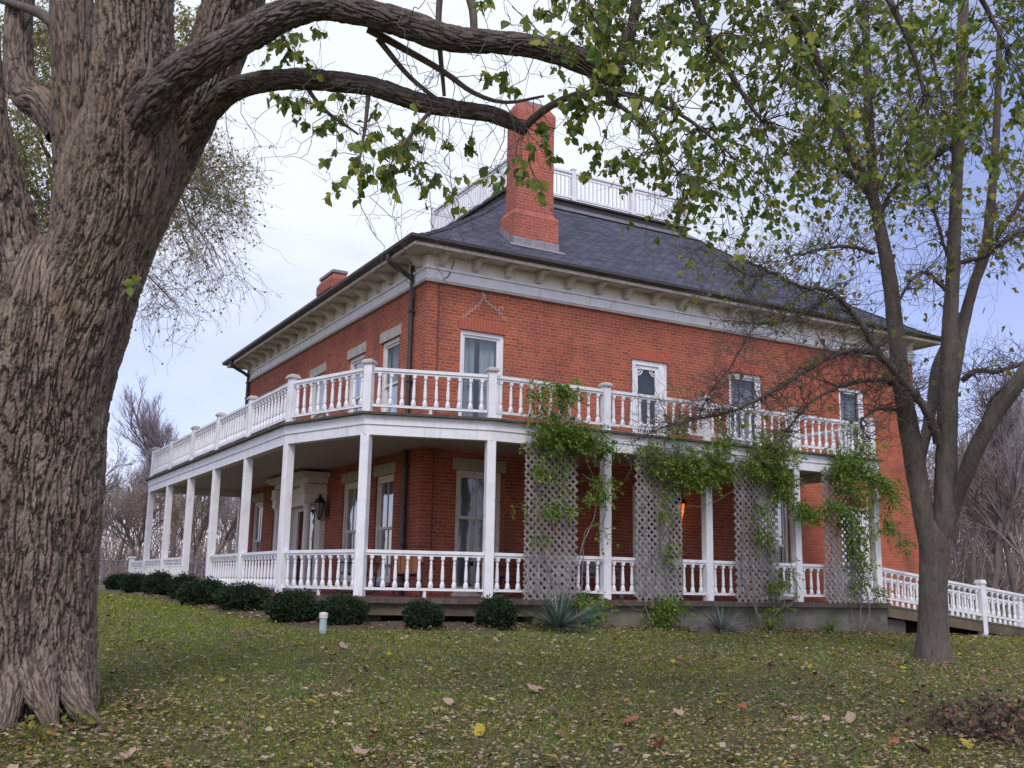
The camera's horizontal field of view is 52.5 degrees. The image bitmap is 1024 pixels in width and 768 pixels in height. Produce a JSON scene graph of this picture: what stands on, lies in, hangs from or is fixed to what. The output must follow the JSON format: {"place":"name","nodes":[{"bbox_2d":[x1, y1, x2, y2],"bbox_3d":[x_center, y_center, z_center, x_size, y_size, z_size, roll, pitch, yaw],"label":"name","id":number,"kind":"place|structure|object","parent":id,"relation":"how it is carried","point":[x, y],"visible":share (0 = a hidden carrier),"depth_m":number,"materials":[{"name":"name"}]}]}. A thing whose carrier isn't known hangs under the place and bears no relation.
{"place":"outdoors","nodes":[
{"label":"outdoors","id":0,"kind":"place"},
{"bbox_2d":[0,580,1023,767],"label":"lawn","id":1,"kind":"structure","parent":0,"point":[101,588],"depth_m":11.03,"materials":[{"name":"plant"}]},
{"bbox_2d":[7,763,18,767],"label":"fallen leaf","id":2,"kind":"object","parent":1,"relation":"on","point":[11,766],"visible":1,"depth_m":7.06,"materials":[{"name":"beige plant"}]},
{"bbox_2d":[14,714,58,744],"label":"weed","id":3,"kind":"object","parent":1,"relation":"on","point":[36,730],"visible":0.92,"depth_m":7.98,"materials":[{"name":"green plant"}]},
{"bbox_2d":[58,707,104,731],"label":"weed","id":4,"kind":"object","parent":1,"relation":"on","point":[81,716],"visible":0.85,"depth_m":8.44,"materials":[{"name":"green plant"}]},
{"bbox_2d":[94,693,129,715],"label":"weed","id":5,"kind":"object","parent":1,"relation":"on","point":[105,706],"visible":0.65,"depth_m":9.06,"materials":[{"name":"green plant"}]},
{"bbox_2d":[101,572,126,589],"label":"boxwood shrub","id":6,"kind":"object","parent":1,"relation":"on","point":[109,582],"visible":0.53,"depth_m":30.15,"materials":[{"name":"green plant"}]},
{"bbox_2d":[99,559,128,583],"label":"chain link fence","id":7,"kind":"object","parent":1,"relation":"on","point":[110,561],"visible":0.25,"depth_m":49.64,"materials":[{"name":"grey metal"}]},
{"bbox_2d":[104,429,137,499],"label":"bare tree","id":8,"kind":"object","parent":1,"relation":"on","point":[116,481],"visible":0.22,"depth_m":48.30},
{"bbox_2d":[100,479,147,583],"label":"bare tree","id":9,"kind":"object","parent":1,"relation":"on","point":[119,513],"visible":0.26,"depth_m":54.62,"materials":[{"name":"brown plant"}]},
{"bbox_2d":[102,462,146,555],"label":"bare tree","id":10,"kind":"object","parent":1,"relation":"on","point":[128,536],"visible":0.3,"depth_m":79.02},
{"bbox_2d":[117,746,135,760],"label":"fallen leaf","id":11,"kind":"object","parent":1,"relation":"on","point":[131,751],"visible":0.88,"depth_m":7.55,"materials":[{"name":"beige plant"}]},
{"bbox_2d":[114,455,155,573],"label":"bare tree","id":12,"kind":"object","parent":1,"relation":"on","point":[146,474],"visible":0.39,"depth_m":85.96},
{"bbox_2d":[105,481,184,560],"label":"bare tree","id":13,"kind":"object","parent":1,"relation":"on","point":[143,495],"visible":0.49,"depth_m":58.41,"materials":[{"name":"brown plant"}]},
{"bbox_2d":[110,369,185,557],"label":"bare tree","id":14,"kind":"object","parent":1,"relation":"on","point":[152,434],"visible":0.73,"depth_m":63.46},
{"bbox_2d":[0,0,303,375],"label":"weeping elm","id":15,"kind":"object","parent":1,"relation":"on","point":[206,185],"visible":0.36,"depth_m":25.86,"materials":[{"name":"green plant"}]},
{"bbox_2d":[102,530,232,576],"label":"brush leaves","id":16,"kind":"object","parent":1,"relation":"on","point":[151,558],"visible":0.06,"depth_m":86.55,"materials":[{"name":"brown plant"}]},
{"bbox_2d":[99,460,237,580],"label":"brush","id":17,"kind":"object","parent":1,"relation":"on","point":[199,552],"visible":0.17,"depth_m":86.44,"materials":[{"name":"brown plant"}]},
{"bbox_2d":[155,494,230,544],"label":"bare tree","id":18,"kind":"object","parent":1,"relation":"on","point":[193,523],"visible":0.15,"depth_m":74.81,"materials":[{"name":"brown plant"}]},
{"bbox_2d":[174,579,212,606],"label":"boxwood shrub","id":19,"kind":"object","parent":1,"relation":"on","point":[194,592],"visible":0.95,"depth_m":19.96,"materials":[{"name":"green plant"}]},
{"bbox_2d":[174,494,237,575],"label":"bare tree","id":20,"kind":"object","parent":1,"relation":"on","point":[204,524],"visible":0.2,"depth_m":54.98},
{"bbox_2d":[204,497,237,577],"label":"bare tree","id":21,"kind":"object","parent":1,"relation":"on","point":[233,523],"visible":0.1,"depth_m":66.22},
{"bbox_2d":[218,497,237,553],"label":"bare tree","id":22,"kind":"object","parent":1,"relation":"on","point":[229,543],"visible":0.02,"depth_m":70.97,"materials":[{"name":"brown plant"}]},
{"bbox_2d":[104,589,497,630],"bbox_3d":[-6.663,4.844,22.790,3.771,0.467,17.229,10,-14,-38],"label":"planting bed","id":23,"kind":"object","parent":1,"relation":"on","point":[392,625],"visible":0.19,"depth_m":17.06,"materials":[{"name":"brown soil"}]},
{"bbox_2d":[116,571,145,592],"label":"boxwood shrub","id":24,"kind":"object","parent":23,"relation":"on","point":[129,582],"visible":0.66,"depth_m":27.68,"materials":[{"name":"green plant"}]},
{"bbox_2d":[139,569,173,595],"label":"boxwood shrub","id":25,"kind":"object","parent":23,"relation":"on","point":[150,585],"visible":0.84,"depth_m":25.09,"materials":[{"name":"green plant"}]},
{"bbox_2d":[165,571,200,599],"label":"boxwood shrub","id":26,"kind":"object","parent":23,"relation":"on","point":[175,582],"visible":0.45,"depth_m":22.66,"materials":[{"name":"green plant"}]},
{"bbox_2d":[198,576,229,604],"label":"boxwood shrub","id":27,"kind":"object","parent":23,"relation":"on","point":[214,584],"visible":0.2,"depth_m":20.73,"materials":[{"name":"green plant"}]},
{"bbox_2d":[210,580,273,610],"bbox_3d":[-4.917,3.865,18.877,1.097,0.588,1.077,-5,-13,28],"label":"boxwood shrub","id":28,"kind":"object","parent":23,"relation":"on","point":[251,596],"visible":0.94,"depth_m":18.60,"materials":[{"name":"green plant"}]},
{"bbox_2d":[260,586,320,622],"bbox_3d":[-3.589,3.632,17.065,0.987,0.610,1.029,-1,-11,11],"label":"boxwood shrub","id":29,"kind":"object","parent":23,"relation":"on","point":[295,605],"visible":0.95,"depth_m":16.82,"materials":[{"name":"green plant"}]},
{"bbox_2d":[314,590,374,625],"bbox_3d":[-2.733,3.644,16.821,1.001,0.591,0.898,7,-13,-29],"label":"boxwood shrub","id":30,"kind":"object","parent":23,"relation":"on","point":[342,609],"visible":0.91,"depth_m":16.63,"materials":[{"name":"green plant"}]},
{"bbox_2d":[401,597,446,629],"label":"boxwood shrub","id":31,"kind":"object","parent":23,"relation":"on","point":[424,614],"visible":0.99,"depth_m":16.68,"materials":[{"name":"green plant"}]},
{"bbox_2d":[473,593,521,629],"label":"boxwood shrub","id":32,"kind":"object","parent":23,"relation":"on","point":[498,612],"visible":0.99,"depth_m":17.20,"materials":[{"name":"green plant"}]},
{"bbox_2d":[319,612,327,633],"bbox_3d":[-2.857,3.661,15.694,0.132,0.415,0.129,7,-13,-29],"label":"vent pipe","id":33,"kind":"object","parent":1,"relation":"on","point":[323,616],"visible":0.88,"depth_m":15.66,"materials":[{"name":"white plastic"}]},
{"bbox_2d":[339,641,348,647],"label":"fallen leaf","id":34,"kind":"object","parent":1,"relation":"on","point":[342,644],"visible":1,"depth_m":13.82,"materials":[{"name":"beige plant"}]},
{"bbox_2d":[350,743,370,753],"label":"fallen leaf","id":35,"kind":"object","parent":1,"relation":"on","point":[357,748],"visible":1,"depth_m":7.85,"materials":[{"name":"beige plant"}]},
{"bbox_2d":[443,697,453,704],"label":"fallen leaf","id":36,"kind":"object","parent":1,"relation":"on","point":[448,700],"visible":0.94,"depth_m":10.13,"materials":[{"name":"beige plant"}]},
{"bbox_2d":[471,722,485,735],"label":"fallen leaf","id":37,"kind":"object","parent":1,"relation":"on","point":[479,727],"visible":1,"depth_m":8.75,"materials":[{"name":"yellow plant"}]},
{"bbox_2d":[0,0,1023,730],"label":"shade tree","id":38,"kind":"object","parent":1,"relation":"on","point":[130,108],"visible":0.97,"depth_m":8.78,"materials":[{"name":"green plant"}]},
{"bbox_2d":[527,682,543,691],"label":"fallen leaf","id":39,"kind":"object","parent":1,"relation":"on","point":[533,687],"visible":1,"depth_m":11.13,"materials":[{"name":"beige plant"}]},
{"bbox_2d":[549,704,558,715],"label":"fallen leaf","id":40,"kind":"object","parent":1,"relation":"on","point":[555,709],"visible":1,"depth_m":9.88,"materials":[{"name":"brown plant"}]},
{"bbox_2d":[514,577,610,634],"bbox_3d":[0.780,3.741,17.581,1.749,0.985,1.675,7,-13,-29],"label":"yucca","id":41,"kind":"object","parent":1,"relation":"on","point":[558,619],"visible":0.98,"depth_m":17.45,"materials":[{"name":"green plant"}]},
{"bbox_2d":[222,101,940,609],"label":"brick house","id":42,"kind":"structure","parent":1,"relation":"on","point":[532,293],"depth_m":24.03,"materials":[{"name":"red brick"}]},
{"bbox_2d":[250,502,262,578],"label":"window","id":43,"kind":"structure","parent":42,"relation":"in","point":[258,506],"depth_m":30.98,"materials":[{"name":"grey glass"}]},
{"bbox_2d":[272,512,274,550],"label":"window","id":44,"kind":"structure","parent":42,"relation":"in","point":[274,512],"depth_m":29.26,"materials":[{"name":"beige paint"}]},
{"bbox_2d":[311,373,324,417],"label":"window","id":45,"kind":"structure","parent":42,"relation":"in","point":[315,386],"depth_m":27.47,"materials":[{"name":"beige paint"}]},
{"bbox_2d":[314,494,328,520],"bbox_3d":[-4.638,3.003,25.297,0.400,0.651,0.260,7,-13,-29],"label":"wall lantern","id":46,"kind":"object","parent":42,"relation":"attached to","point":[319,502],"depth_m":25.21,"materials":[{"name":"black metal"}]},
{"bbox_2d":[340,482,357,584],"bbox_3d":[-3.689,3.469,24.087,0.349,2.355,1.100,7,-13,-29],"label":"window","id":47,"kind":"structure","parent":42,"relation":"in","point":[348,487],"depth_m":24.40,"materials":[{"name":"glass"}]},
{"bbox_2d":[348,354,364,412],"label":"window","id":48,"kind":"structure","parent":42,"relation":"in","point":[354,363],"depth_m":25.09,"materials":[{"name":"beige paint"}]},
{"bbox_2d":[368,474,393,585],"bbox_3d":[-2.677,3.146,22.334,0.349,2.355,1.100,7,-13,-29],"label":"window","id":49,"kind":"structure","parent":42,"relation":"in","point":[382,480],"depth_m":22.63,"materials":[{"name":"glass"}]},
{"bbox_2d":[381,336,399,411],"bbox_3d":[-2.573,0.014,22.971,0.244,2.000,1.000,7,-13,-29],"label":"window","id":50,"kind":"structure","parent":42,"relation":"in","point":[394,343],"depth_m":23.26,"materials":[{"name":"beige paint"}]},
{"bbox_2d":[451,470,502,596],"bbox_3d":[-0.755,3.091,21.401,1.160,2.555,0.349,7,-13,-29],"label":"window","id":51,"kind":"structure","parent":42,"relation":"in","point":[463,517],"depth_m":21.49,"materials":[{"name":"grey glass"}]},
{"bbox_2d":[458,329,503,418],"bbox_3d":[-0.723,-0.088,22.067,1.060,2.020,0.244,7,-13,-29],"label":"window","id":52,"kind":"structure","parent":42,"relation":"in","point":[467,338],"depth_m":22.17,"materials":[{"name":"white paint"}]},
{"bbox_2d":[128,359,891,634],"bbox_3d":[-1.885,4.110,27.725,12.930,5.305,18.515,7,-13,-29],"label":"wraparound porch","id":53,"kind":"object","parent":42,"relation":"attached to","point":[215,460],"visible":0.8,"depth_m":20.16,"materials":[{"name":"white paint"}]},
{"bbox_2d":[334,555,381,593],"bbox_3d":[-2.980,3.651,20.186,0.570,0.838,0.961,-5,-13,30],"label":"rocking chair","id":54,"kind":"object","parent":53,"relation":"on","point":[377,559],"visible":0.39,"depth_m":20.28,"materials":[{"name":"brown wood"}]},
{"bbox_2d":[392,550,423,594],"bbox_3d":[-1.907,3.461,19.099,0.570,0.832,0.961,2,-11,-4],"label":"rocking chair","id":55,"kind":"object","parent":53,"relation":"on","point":[401,570],"visible":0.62,"depth_m":19.36,"materials":[{"name":"brown wood"}]},
{"bbox_2d":[473,558,521,595],"bbox_3d":[-0.268,3.748,20.403,0.570,0.827,0.961,10,-14,-39],"label":"rocking chair","id":56,"kind":"object","parent":53,"relation":"on","point":[501,576],"visible":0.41,"depth_m":20.40,"materials":[{"name":"brown wood"}]},
{"bbox_2d":[522,440,578,599],"bbox_3d":[0.701,2.476,18.725,1.153,2.873,0.048,7,-13,-29],"label":"trellis","id":57,"kind":"object","parent":53,"relation":"on","point":[563,546],"visible":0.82,"depth_m":18.66,"materials":[{"name":"white wood"}]},
{"bbox_2d":[503,378,629,627],"bbox_3d":[0.978,2.159,18.731,2.788,4.618,0.828,7,-13,-29],"label":"climbing vine","id":58,"kind":"object","parent":57,"relation":"attached to","point":[571,438],"visible":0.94,"depth_m":18.79,"materials":[{"name":"green plant"}]},
{"bbox_2d":[540,560,622,598],"bbox_3d":[1.464,3.996,21.538,1.750,0.879,0.540,7,-13,-29],"label":"porch bench","id":59,"kind":"object","parent":53,"relation":"on","point":[592,564],"visible":0.34,"depth_m":21.72,"materials":[{"name":"brown wood"}]},
{"bbox_2d":[634,446,682,600],"bbox_3d":[2.805,2.703,19.898,1.153,2.953,0.048,7,-13,-29],"label":"trellis","id":60,"kind":"object","parent":53,"relation":"on","point":[671,580],"visible":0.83,"depth_m":19.82,"materials":[{"name":"white wood"}]},
{"bbox_2d":[628,401,745,630],"bbox_3d":[3.469,2.560,20.053,2.997,4.684,0.746,7,-13,-29],"label":"climbing vine","id":61,"kind":"object","parent":60,"relation":"attached to","point":[685,478],"visible":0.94,"depth_m":19.98,"materials":[{"name":"green plant"}]},
{"bbox_2d":[732,456,779,602],"bbox_3d":[4.958,2.974,21.090,1.203,2.953,0.048,7,-13,-29],"label":"trellis","id":62,"kind":"object","parent":53,"relation":"on","point":[745,596],"visible":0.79,"depth_m":21.00,"materials":[{"name":"white wood"}]},
{"bbox_2d":[735,419,826,630],"bbox_3d":[5.513,2.902,21.201,2.556,4.319,0.846,7,-13,-29],"label":"climbing vine","id":63,"kind":"object","parent":62,"relation":"attached to","point":[781,479],"visible":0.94,"depth_m":21.15,"materials":[{"name":"green plant"}]},
{"bbox_2d":[821,466,863,603],"bbox_3d":[7.075,3.257,22.260,1.133,2.923,0.048,7,-13,-29],"label":"trellis","id":64,"kind":"object","parent":53,"relation":"on","point":[831,533],"visible":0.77,"depth_m":22.12,"materials":[{"name":"white wood"}]},
{"bbox_2d":[811,414,916,633],"bbox_3d":[7.634,3.026,22.387,3.045,4.754,0.846,7,-13,-29],"label":"climbing vine","id":65,"kind":"object","parent":64,"relation":"attached to","point":[846,463],"visible":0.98,"depth_m":22.30,"materials":[{"name":"green plant"}]},
{"bbox_2d":[632,359,666,435],"bbox_3d":[3.149,0.540,24.112,1.020,2.150,0.192,7,-13,-29],"label":"door","id":66,"kind":"structure","parent":42,"relation":"in","point":[640,379],"depth_m":24.22,"materials":[{"name":"white paint"}]},
{"bbox_2d":[633,486,668,596],"bbox_3d":[3.093,3.567,23.521,1.020,2.460,0.192,7,-13,-29],"label":"door","id":67,"kind":"structure","parent":42,"relation":"in","point":[635,535],"depth_m":23.50,"materials":[{"name":"white paint"}]},
{"bbox_2d":[673,494,686,521],"bbox_3d":[3.823,2.832,23.728,0.377,0.651,0.270,-6,-13,34],"label":"wall lantern","id":68,"kind":"object","parent":42,"relation":"attached to","point":[683,502],"depth_m":23.66,"materials":[{"name":"black metal"}]},
{"bbox_2d":[729,372,761,445],"bbox_3d":[5.660,0.704,25.604,1.060,1.890,0.244,7,-13,-29],"label":"window","id":69,"kind":"structure","parent":42,"relation":"in","point":[745,395],"depth_m":25.73,"materials":[{"name":"grey glass"}]},
{"bbox_2d":[758,495,792,598],"bbox_3d":[6.323,3.985,25.320,1.100,2.475,0.349,7,-13,-29],"label":"window","id":70,"kind":"structure","parent":42,"relation":"in","point":[784,551],"depth_m":25.50,"materials":[{"name":"grey glass"}]},
{"bbox_2d":[838,388,864,456],"bbox_3d":[8.860,1.079,27.382,0.940,1.910,0.244,7,-13,-29],"label":"window","id":71,"kind":"structure","parent":42,"relation":"in","point":[851,407],"depth_m":27.56,"materials":[{"name":"white paint"}]},
{"bbox_2d":[841,512,871,599],"bbox_3d":[8.765,4.392,26.642,1.050,2.240,0.192,7,-13,-29],"label":"door","id":72,"kind":"structure","parent":42,"relation":"in","point":[866,521],"depth_m":26.78,"materials":[{"name":"white paint"}]},
{"bbox_2d":[623,713,637,721],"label":"fallen leaf","id":73,"kind":"object","parent":1,"relation":"on","point":[634,716],"visible":0.88,"depth_m":9.59,"materials":[{"name":"orange plant"}]},
{"bbox_2d":[652,735,663,748],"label":"fallen leaf","id":74,"kind":"object","parent":1,"relation":"on","point":[659,743],"visible":0.94,"depth_m":8.55,"materials":[{"name":"brown plant"}]},
{"bbox_2d":[673,706,684,714],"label":"fallen leaf","id":75,"kind":"object","parent":1,"relation":"on","point":[678,711],"visible":1,"depth_m":10.08,"materials":[{"name":"beige plant"}]},
{"bbox_2d":[686,619,748,633],"bbox_3d":[3.869,4.599,19.380,1.387,0.402,0.504,7,-13,-29],"label":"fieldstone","id":76,"kind":"object","parent":1,"relation":"on","point":[699,626],"visible":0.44,"depth_m":19.14,"materials":[{"name":"grey stone"}]},
{"bbox_2d":[694,601,751,633],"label":"yucca","id":77,"kind":"object","parent":1,"relation":"on","point":[722,627],"visible":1,"depth_m":18.97,"materials":[{"name":"green plant"}]},
{"bbox_2d":[726,758,733,763],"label":"fallen leaf","id":78,"kind":"object","parent":1,"relation":"on","point":[728,761],"visible":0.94,"depth_m":8.06,"materials":[{"name":"brown plant"}]},
{"bbox_2d":[737,701,746,708],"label":"fallen leaf","id":79,"kind":"object","parent":1,"relation":"on","point":[742,705],"visible":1,"depth_m":10.65,"materials":[{"name":"orange plant"}]},
{"bbox_2d":[755,614,786,633],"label":"daylily clump","id":80,"kind":"object","parent":1,"relation":"on","point":[771,626],"visible":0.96,"depth_m":19.86,"materials":[{"name":"green plant"}]},
{"bbox_2d":[586,0,1023,663],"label":"young tree","id":81,"kind":"object","parent":1,"relation":"on","point":[936,518],"visible":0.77,"depth_m":15.24,"materials":[{"name":"green plant"}]},
{"bbox_2d":[822,714,830,719],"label":"fallen leaf","id":82,"kind":"object","parent":1,"relation":"on","point":[826,717],"visible":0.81,"depth_m":10.32,"materials":[{"name":"beige plant"}]},
{"bbox_2d":[815,614,843,633],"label":"daylily clump","id":83,"kind":"object","parent":1,"relation":"on","point":[831,627],"visible":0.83,"depth_m":20.87,"materials":[{"name":"green plant"}]},
{"bbox_2d":[840,746,855,755],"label":"fallen leaf","id":84,"kind":"object","parent":1,"relation":"on","point":[846,752],"visible":0.94,"depth_m":8.59,"materials":[{"name":"brown plant"}]},
{"bbox_2d":[841,711,855,721],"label":"fallen leaf","id":85,"kind":"object","parent":1,"relation":"on","point":[850,716],"visible":1,"depth_m":10.30,"materials":[{"name":"beige plant"}]},
{"bbox_2d":[888,736,898,742],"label":"fallen leaf","id":86,"kind":"object","parent":1,"relation":"on","point":[895,740],"visible":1,"depth_m":9.18,"materials":[{"name":"orange plant"}]},
{"bbox_2d":[859,305,935,464],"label":"bare tree","id":87,"kind":"object","parent":1,"relation":"on","point":[921,396],"visible":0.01,"depth_m":50.32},
{"bbox_2d":[914,742,931,754],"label":"fallen leaf","id":88,"kind":"object","parent":1,"relation":"on","point":[924,748],"visible":0.94,"depth_m":8.85,"materials":[{"name":"brown plant"}]},
{"bbox_2d":[834,567,1023,636],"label":"access ramp","id":89,"kind":"structure","parent":1,"relation":"on","point":[902,619],"depth_m":24.38,"materials":[{"name":"white wood"}]},
{"bbox_2d":[917,410,961,601],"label":"bare tree","id":90,"kind":"object","parent":1,"relation":"on","point":[949,576],"visible":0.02,"depth_m":55.91,"materials":[{"name":"brown wood"}]},
{"bbox_2d":[880,682,1023,749],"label":"dead bush","id":91,"kind":"object","parent":1,"relation":"on","point":[992,719],"visible":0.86,"depth_m":9.93,"materials":[{"name":"brown plant"}]},
{"bbox_2d":[960,738,973,748],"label":"fallen leaf","id":92,"kind":"object","parent":1,"relation":"on","point":[963,741],"visible":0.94,"depth_m":9.33,"materials":[{"name":"yellow plant"}]},
{"bbox_2d":[926,404,1023,564],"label":"bare tree","id":93,"kind":"object","parent":1,"relation":"on","point":[979,497],"visible":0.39,"depth_m":48.54,"materials":[{"name":"brown plant"}]},
{"bbox_2d":[926,421,1023,599],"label":"bare tree","id":94,"kind":"object","parent":1,"relation":"on","point":[1006,547],"visible":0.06,"depth_m":53.99,"materials":[{"name":"brown plant"}]},
{"bbox_2d":[926,386,1023,608],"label":"bare tree","id":95,"kind":"object","parent":1,"relation":"on","point":[972,545],"visible":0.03,"depth_m":69.55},
{"bbox_2d":[927,445,1023,603],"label":"bare tree","id":96,"kind":"object","parent":1,"relation":"on","point":[954,543],"visible":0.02,"depth_m":81.61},
{"bbox_2d":[928,391,1023,609],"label":"brush","id":97,"kind":"object","parent":1,"relation":"on","point":[984,560],"visible":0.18,"depth_m":73.84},
{"bbox_2d":[933,490,1023,606],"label":"bare tree","id":98,"kind":"object","parent":1,"relation":"on","point":[993,547],"visible":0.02,"depth_m":76.90,"materials":[{"name":"brown plant"}]},
{"bbox_2d":[948,513,1023,599],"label":"brush leaves","id":99,"kind":"object","parent":1,"relation":"on","point":[978,563],"visible":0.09,"depth_m":73.30,"materials":[{"name":"brown plant"}]},
{"bbox_2d":[958,337,1023,612],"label":"bare tree","id":100,"kind":"object","parent":1,"relation":"on","point":[1004,434],"visible":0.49,"depth_m":48.43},
{"bbox_2d":[0,0,1023,588],"label":"sky","id":101,"kind":"structure","parent":0,"point":[316,238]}
]}

